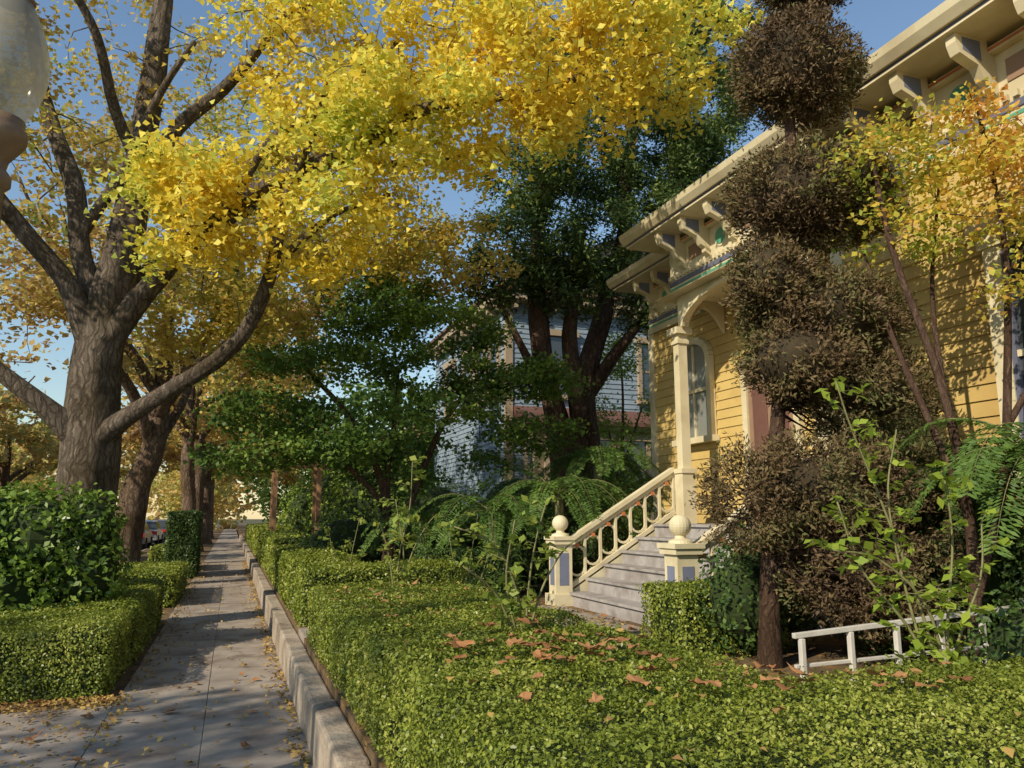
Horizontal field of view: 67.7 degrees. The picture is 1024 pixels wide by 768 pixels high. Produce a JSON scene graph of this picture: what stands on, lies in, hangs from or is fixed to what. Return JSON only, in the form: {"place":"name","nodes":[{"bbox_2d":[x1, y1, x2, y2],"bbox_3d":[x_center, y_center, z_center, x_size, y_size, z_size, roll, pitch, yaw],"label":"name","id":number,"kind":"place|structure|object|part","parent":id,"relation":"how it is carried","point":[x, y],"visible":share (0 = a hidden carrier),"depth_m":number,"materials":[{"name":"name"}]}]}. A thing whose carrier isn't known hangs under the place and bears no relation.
{"place":"outdoors","nodes":[
{"label":"outdoors","id":0,"kind":"place"},
{"bbox_2d":[0,706,112,767],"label":"parkway paving","id":1,"kind":"structure","parent":0,"point":[27,754],"depth_m":5.67,"materials":[{"name":"concrete"}]},
{"bbox_2d":[0,0,49,223],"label":"street lamp","id":2,"kind":"object","parent":1,"relation":"on","point":[24,68],"visible":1,"depth_m":4.05,"materials":[{"name":"glass"}]},
{"bbox_2d":[0,526,223,713],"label":"parkway ground","id":3,"kind":"structure","parent":0,"point":[121,683],"depth_m":8.40,"materials":[{"name":"soil"}]},
{"bbox_2d":[0,603,136,703],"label":"boxwood hedge","id":4,"kind":"object","parent":3,"relation":"on","point":[65,654],"visible":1,"depth_m":6.90,"materials":[{"name":"green plant"}]},
{"bbox_2d":[0,477,143,613],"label":"leafy bush","id":5,"kind":"object","parent":3,"relation":"on","point":[64,548],"visible":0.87,"depth_m":8.67,"materials":[{"name":"green plant"}]},
{"bbox_2d":[0,576,167,666],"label":"boxwood hedge","id":6,"kind":"object","parent":3,"relation":"on","point":[144,604],"visible":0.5,"depth_m":8.98,"materials":[{"name":"green plant"}]},
{"bbox_2d":[117,559,188,607],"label":"boxwood hedge","id":7,"kind":"object","parent":3,"relation":"on","point":[173,575],"visible":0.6,"depth_m":14.22,"materials":[{"name":"green plant"}]},
{"bbox_2d":[147,543,201,564],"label":"boxwood hedge","id":8,"kind":"object","parent":3,"relation":"on","point":[156,553],"visible":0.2,"depth_m":22.36,"materials":[{"name":"green plant"}]},
{"bbox_2d":[0,86,356,563],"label":"street tree","id":9,"kind":"object","parent":3,"relation":"on","point":[156,425],"visible":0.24,"depth_m":17.42,"materials":[{"name":"yellow plant"}]},
{"bbox_2d":[162,509,204,578],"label":"boxwood hedge","id":10,"kind":"object","parent":3,"relation":"on","point":[183,536],"visible":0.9,"depth_m":20.40,"materials":[{"name":"green plant"}]},
{"bbox_2d":[120,347,273,551],"bbox_3d":[-15.686,2.688,37.051,10.767,10.819,12.924,4,-10,-20],"label":"street tree","id":11,"kind":"object","parent":3,"relation":"on","point":[132,432],"visible":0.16,"depth_m":36.97,"materials":[{"name":"brown plant"}]},
{"bbox_2d":[162,422,243,538],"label":"street tree","id":12,"kind":"object","parent":3,"relation":"on","point":[214,478],"visible":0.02,"depth_m":57.22,"materials":[{"name":"brown plant"}]},
{"bbox_2d":[59,264,357,514],"bbox_3d":[-11.148,1.030,28.142,9.953,11.039,11.154,4,-10,-20],"label":"street tree","id":13,"kind":"object","parent":3,"relation":"on","point":[186,427],"visible":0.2,"depth_m":26.93,"materials":[{"name":"yellow plant"}]},
{"bbox_2d":[123,384,303,543],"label":"street tree","id":14,"kind":"object","parent":3,"relation":"on","point":[207,511],"visible":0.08,"depth_m":46.77,"materials":[{"name":"brown plant"}]},
{"bbox_2d":[0,0,765,582],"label":"ginkgo tree","id":15,"kind":"object","parent":3,"relation":"on","point":[206,196],"visible":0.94,"depth_m":10.89,"materials":[{"name":"yellow plant"}]},
{"bbox_2d":[0,561,1022,767],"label":"fallen leaves","id":16,"kind":"object","parent":3,"relation":"on","point":[1006,750],"visible":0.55,"depth_m":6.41,"materials":[{"name":"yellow plant"}]},
{"bbox_2d":[76,529,312,767],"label":"sidewalk","id":17,"kind":"structure","parent":0,"point":[257,733],"depth_m":6.94,"materials":[{"name":"concrete"}]},
{"bbox_2d":[148,519,282,536],"bbox_3d":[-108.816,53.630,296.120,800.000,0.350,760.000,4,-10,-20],"label":"ground","id":18,"kind":"structure","parent":0,"point":[252,521],"depth_m":316.41,"materials":[{"name":"grey concrete"}]},
{"bbox_2d":[0,443,235,523],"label":"distant autumn trees","id":19,"kind":"object","parent":18,"relation":"on","point":[173,497],"visible":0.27,"depth_m":69.08,"materials":[{"name":"yellow plant"}]},
{"bbox_2d":[0,438,309,528],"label":"distant tree line","id":20,"kind":"object","parent":18,"relation":"on","point":[233,502],"visible":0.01,"depth_m":94.80,"materials":[{"name":"beige plant"}]},
{"bbox_2d":[239,535,370,767],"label":"retaining wall","id":21,"kind":"structure","parent":18,"relation":"on","point":[330,738],"depth_m":5.84,"materials":[{"name":"concrete"}]},
{"bbox_2d":[0,0,945,518],"label":"sky","id":22,"kind":"structure","parent":0,"point":[880,21],"materials":[{"name":"blue"}]},
{"bbox_2d":[298,605,650,644],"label":"garden path","id":23,"kind":"structure","parent":0,"point":[301,634],"depth_m":8.96,"materials":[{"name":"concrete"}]},
{"bbox_2d":[236,524,951,767],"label":"garden ground","id":24,"kind":"structure","parent":0,"point":[829,648],"depth_m":6.68,"materials":[{"name":"soil"}]},
{"bbox_2d":[245,523,292,552],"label":"boxwood hedge","id":25,"kind":"object","parent":24,"relation":"on","point":[251,530],"visible":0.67,"depth_m":29.54,"materials":[{"name":"green plant"}]},
{"bbox_2d":[253,528,313,577],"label":"boxwood hedge","id":26,"kind":"object","parent":24,"relation":"on","point":[265,541],"visible":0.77,"depth_m":17.93,"materials":[{"name":"green plant"}]},
{"bbox_2d":[261,459,330,532],"bbox_3d":[-7.075,4.026,24.981,2.300,3.080,2.000,4,-10,-20],"label":"garden arbor","id":27,"kind":"object","parent":24,"relation":"on","point":[316,475],"visible":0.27,"depth_m":24.68,"materials":[{"name":"brown wood"}]},
{"bbox_2d":[269,543,359,610],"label":"boxwood hedge","id":28,"kind":"object","parent":24,"relation":"on","point":[285,558],"visible":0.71,"depth_m":11.41,"materials":[{"name":"green plant"}]},
{"bbox_2d":[241,371,435,527],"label":"distant green trees","id":29,"kind":"object","parent":24,"relation":"on","point":[355,396],"visible":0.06,"depth_m":36.59,"materials":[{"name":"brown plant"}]},
{"bbox_2d":[317,515,366,561],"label":"rose bush","id":30,"kind":"object","parent":24,"relation":"on","point":[361,520],"visible":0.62,"depth_m":10.05,"materials":[{"name":"green plant"}]},
{"bbox_2d":[277,456,414,531],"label":"garden shrub","id":31,"kind":"object","parent":24,"relation":"on","point":[335,495],"visible":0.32,"depth_m":28.89,"materials":[{"name":"green plant"}]},
{"bbox_2d":[289,554,465,626],"bbox_3d":[-1.657,2.512,9.431,2.082,0.766,1.192,4,-10,-20],"label":"boxwood hedge","id":32,"kind":"object","parent":24,"relation":"on","point":[329,572],"visible":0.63,"depth_m":9.04,"materials":[{"name":"green plant"}]},
{"bbox_2d":[179,269,601,561],"bbox_3d":[-1.876,0.694,13.005,6.984,5.716,3.746,4,-10,-20],"label":"japanese maple","id":33,"kind":"object","parent":24,"relation":"on","point":[412,315],"visible":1,"depth_m":12.67,"materials":[{"name":"green plant"}]},
{"bbox_2d":[373,455,441,591],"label":"rose bush","id":34,"kind":"object","parent":24,"relation":"on","point":[397,578],"visible":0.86,"depth_m":7.94,"materials":[{"name":"green plant"}]},
{"bbox_2d":[279,487,552,580],"bbox_3d":[-1.541,3.028,14.721,5.652,2.130,2.284,2,-10,-12],"label":"garden shrub","id":35,"kind":"object","parent":24,"relation":"on","point":[344,529],"visible":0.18,"depth_m":14.16,"materials":[{"name":"green plant"}]},
{"bbox_2d":[359,505,483,558],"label":"tree fern","id":36,"kind":"object","parent":24,"relation":"on","point":[417,529],"visible":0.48,"depth_m":12.47,"materials":[{"name":"green plant"}]},
{"bbox_2d":[413,542,521,598],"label":"boxwood hedge","id":37,"kind":"object","parent":24,"relation":"on","point":[494,574],"visible":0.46,"depth_m":11.51,"materials":[{"name":"green plant"}]},
{"bbox_2d":[437,511,498,587],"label":"rose bush","id":38,"kind":"object","parent":24,"relation":"on","point":[479,557],"visible":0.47,"depth_m":9.77,"materials":[{"name":"green plant"}]},
{"bbox_2d":[402,493,555,558],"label":"tree fern","id":39,"kind":"object","parent":24,"relation":"on","point":[509,503],"visible":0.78,"depth_m":11.69,"materials":[{"name":"green plant"}]},
{"bbox_2d":[441,495,582,637],"bbox_3d":[-0.017,1.246,4.899,1.012,1.075,0.369,7,-12,-35],"label":"rose bush","id":40,"kind":"object","parent":24,"relation":"on","point":[515,570],"visible":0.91,"depth_m":4.89,"materials":[{"name":"green plant"}]},
{"bbox_2d":[382,456,652,531],"bbox_3d":[0.463,3.425,20.236,7.833,3.569,3.392,1,-10,-7],"label":"garden shrub","id":41,"kind":"object","parent":24,"relation":"on","point":[434,493],"visible":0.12,"depth_m":19.75,"materials":[{"name":"green plant"}]},
{"bbox_2d":[303,578,772,767],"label":"boxwood hedge","id":42,"kind":"object","parent":24,"relation":"on","point":[375,660],"visible":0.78,"depth_m":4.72,"materials":[{"name":"green plant"}]},
{"bbox_2d":[440,303,640,357],"bbox_3d":[2.650,2.300,29.175,9.200,7.920,9.000,4,-10,-20],"label":"roof","id":43,"kind":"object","parent":24,"relation":"on","point":[521,305],"visible":0.07,"depth_m":24.69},
{"bbox_2d":[427,289,651,503],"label":"trim","id":44,"kind":"structure","parent":43,"relation":"attached to","point":[508,356],"depth_m":24.10,"materials":[{"name":"beige wood"}]},
{"bbox_2d":[426,284,650,427],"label":"eaves","id":45,"kind":"object","parent":44,"relation":"on","point":[539,412],"visible":0.04,"depth_m":23.62,"materials":[{"name":"wood"}]},
{"bbox_2d":[431,238,645,340],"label":"roof","id":46,"kind":"structure","parent":45,"relation":"on","point":[599,261],"depth_m":24.94,"materials":[{"name":"grey"}]},
{"bbox_2d":[447,336,649,494],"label":"windows","id":47,"kind":"structure","parent":44,"relation":"attached to","point":[556,343],"depth_m":24.42,"materials":[{"name":"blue glass"}]},
{"bbox_2d":[434,309,648,528],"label":"clapboards","id":48,"kind":"object","parent":43,"relation":"attached to","point":[613,387],"visible":0.19,"depth_m":25.18,"materials":[{"name":"wood"}]},
{"bbox_2d":[475,467,649,538],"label":"tree fern","id":49,"kind":"object","parent":24,"relation":"on","point":[573,488],"visible":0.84,"depth_m":12.00,"materials":[{"name":"green plant"}]},
{"bbox_2d":[498,478,663,592],"bbox_3d":[1.185,2.637,13.077,3.240,2.147,1.888,4,-10,-20],"label":"garden shrub","id":50,"kind":"object","parent":24,"relation":"on","point":[592,549],"visible":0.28,"depth_m":12.58,"materials":[{"name":"green plant"}]},
{"bbox_2d":[538,429,653,519],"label":"bay wall","id":51,"kind":"structure","parent":24,"relation":"on","point":[541,462],"depth_m":22.65,"materials":[{"name":"white wood"}]},
{"bbox_2d":[525,440,670,513],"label":"tree fern","id":52,"kind":"object","parent":24,"relation":"on","point":[593,456],"visible":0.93,"depth_m":13.44,"materials":[{"name":"green plant"}]},
{"bbox_2d":[438,0,763,577],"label":"oak tree","id":53,"kind":"object","parent":24,"relation":"on","point":[688,160],"visible":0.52,"depth_m":16.69,"materials":[{"name":"green plant"}]},
{"bbox_2d":[568,325,651,512],"bbox_3d":[2.621,1.411,18.104,2.868,5.832,2.644,4,-10,-20],"label":"birch tree","id":54,"kind":"object","parent":24,"relation":"on","point":[623,433],"visible":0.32,"depth_m":18.12,"materials":[{"name":"green plant"}]},
{"bbox_2d":[579,477,653,509],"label":"tree fern","id":55,"kind":"object","parent":24,"relation":"on","point":[636,483],"visible":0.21,"depth_m":15.35,"materials":[{"name":"green plant"}]},
{"bbox_2d":[569,524,809,628],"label":"front steps","id":56,"kind":"structure","parent":24,"relation":"on","point":[614,591],"depth_m":10.15,"materials":[{"name":"grey wood"}]},
{"bbox_2d":[636,576,794,658],"bbox_3d":[1.906,2.156,7.202,1.313,0.704,0.923,4,-10,-20],"label":"boxwood hedge","id":57,"kind":"object","parent":24,"relation":"on","point":[674,614],"visible":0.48,"depth_m":6.85,"materials":[{"name":"green plant"}]},
{"bbox_2d":[428,650,1023,767],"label":"boxwood hedge","id":58,"kind":"object","parent":24,"relation":"on","point":[891,724],"visible":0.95,"depth_m":2.66,"materials":[{"name":"green plant"}]},
{"bbox_2d":[697,523,862,632],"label":"porch floor","id":59,"kind":"structure","parent":24,"relation":"on","point":[822,626],"depth_m":8.27,"materials":[{"name":"grey wood"}]},
{"bbox_2d":[544,0,1023,646],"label":"trim cornice and railings","id":60,"kind":"structure","parent":24,"relation":"on","point":[986,26],"depth_m":10.52,"materials":[{"name":"beige paint"}]},
{"bbox_2d":[687,345,707,437],"bbox_3d":[3.096,0.092,12.913,0.006,1.650,0.950,4,-10,-20],"label":"curtained pane","id":61,"kind":"object","parent":60,"relation":"attached to","point":[701,400],"visible":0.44,"depth_m":12.81,"materials":[{"name":"white glass"}]},
{"bbox_2d":[550,37,981,588],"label":"newel panels","id":62,"kind":"object","parent":60,"relation":"on","point":[970,46],"visible":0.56,"depth_m":8.77,"materials":[{"name":"blue paint"}]},
{"bbox_2d":[747,375,795,517],"bbox_3d":[3.753,0.880,10.939,0.050,2.180,1.000,4,-10,-20],"label":"front door","id":63,"kind":"structure","parent":60,"relation":"attached to","point":[790,415],"depth_m":11.37,"materials":[{"name":"brown paint"}]},
{"bbox_2d":[752,386,789,473],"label":"door panels","id":64,"kind":"object","parent":63,"relation":"attached to","point":[760,418],"visible":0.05,"depth_m":11.19,"materials":[{"name":"wood"}]},
{"bbox_2d":[575,27,1023,557],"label":"rail accents","id":65,"kind":"object","parent":60,"relation":"on","point":[892,109],"visible":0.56,"depth_m":7.95,"materials":[{"name":"paint"}]},
{"bbox_2d":[613,0,1023,438],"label":"blue bands","id":66,"kind":"object","parent":60,"relation":"attached to","point":[1018,373],"visible":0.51,"depth_m":7.12,"materials":[{"name":"paint"}]},
{"bbox_2d":[649,84,1023,327],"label":"medallions","id":67,"kind":"object","parent":60,"relation":"attached to","point":[719,236],"visible":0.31,"depth_m":10.91,"materials":[{"name":"green paint"}]},
{"bbox_2d":[653,130,1023,551],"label":"clapboards","id":68,"kind":"object","parent":60,"relation":"attached to","point":[965,340],"visible":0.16,"depth_m":7.63,"materials":[{"name":"yellow paint"}]},
{"bbox_2d":[688,49,1023,260],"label":"frieze panels","id":69,"kind":"object","parent":60,"relation":"attached to","point":[1014,63],"visible":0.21,"depth_m":6.90,"materials":[{"name":"brown paint"}]},
{"bbox_2d":[1008,240,1023,381],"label":"window panes","id":70,"kind":"object","parent":60,"relation":"attached to","point":[1019,310],"visible":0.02,"depth_m":6.68,"materials":[{"name":"grey glass"}]},
{"bbox_2d":[692,488,952,658],"bbox_3d":[2.810,1.653,7.155,2.578,2.025,1.900,4,-10,-20],"label":"garden shrub","id":71,"kind":"object","parent":24,"relation":"on","point":[734,583],"visible":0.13,"depth_m":6.67,"materials":[{"name":"green plant"}]},
{"bbox_2d":[684,0,987,668],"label":"topiary cypress tree","id":72,"kind":"object","parent":24,"relation":"on","point":[807,329],"visible":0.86,"depth_m":6.51,"materials":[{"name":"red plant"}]},
{"bbox_2d":[803,376,1011,678],"bbox_3d":[2.079,0.894,4.073,1.214,1.884,0.508,4,-10,-20],"label":"rose bush","id":73,"kind":"object","parent":24,"relation":"on","point":[916,639],"visible":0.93,"depth_m":4.06,"materials":[{"name":"green plant"}]},
{"bbox_2d":[792,604,1023,687],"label":"white railing","id":74,"kind":"object","parent":24,"relation":"on","point":[852,658],"visible":0.38,"depth_m":5.34,"materials":[{"name":"paint"}]},
{"bbox_2d":[812,76,1023,666],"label":"japanese maple","id":75,"kind":"object","parent":24,"relation":"on","point":[986,158],"visible":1,"depth_m":6.22,"materials":[{"name":"yellow plant"}]},
{"bbox_2d":[870,441,1023,663],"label":"tree fern","id":76,"kind":"object","parent":24,"relation":"on","point":[933,470],"visible":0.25,"depth_m":6.25,"materials":[{"name":"green plant"}]},
{"bbox_2d":[875,418,1023,556],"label":"tree fern","id":77,"kind":"object","parent":24,"relation":"on","point":[1016,453],"visible":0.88,"depth_m":5.18,"materials":[{"name":"green plant"}]},
{"bbox_2d":[902,468,1023,674],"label":"garden shrub","id":78,"kind":"object","parent":24,"relation":"on","point":[1005,587],"visible":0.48,"depth_m":6.02,"materials":[{"name":"green plant"}]},
{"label":"road","id":79,"kind":"structure","parent":0,"visible":0},
{"bbox_2d":[142,522,152,549],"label":"parked car","id":80,"kind":"object","parent":79,"relation":"on","point":[147,541],"visible":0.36,"depth_m":40.34,"materials":[{"name":"grey paint"}]},
{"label":"windows","id":81,"kind":"part","parent":80,"relation":"part of","materials":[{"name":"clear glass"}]},
{"bbox_2d":[145,521,162,544],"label":"parked car","id":82,"kind":"object","parent":79,"relation":"on","point":[156,529],"visible":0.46,"depth_m":46.07,"materials":[{"name":"silver metal"}]},
{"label":"windows","id":83,"kind":"part","parent":82,"relation":"part of","materials":[{"name":"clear glass"}]},
{"bbox_2d":[145,520,168,541],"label":"parked car","id":84,"kind":"object","parent":79,"relation":"on","point":[162,523],"visible":0.19,"depth_m":52.42,"materials":[{"name":"grey paint"}]},
{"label":"windows","id":85,"kind":"part","parent":84,"relation":"part of","materials":[{"name":"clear glass"}]},
{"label":"far ground","id":86,"kind":"structure","parent":0,"visible":0},
{"bbox_2d":[0,341,59,471],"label":"street tree","id":87,"kind":"object","parent":86,"relation":"on","point":[23,434],"visible":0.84,"depth_m":38.40,"materials":[{"name":"yellow plant"}]},
{"bbox_2d":[0,383,129,493],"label":"street tree","id":88,"kind":"object","parent":86,"relation":"on","point":[26,469],"visible":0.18,"depth_m":51.42,"materials":[{"name":"yellow plant"}]}
]}

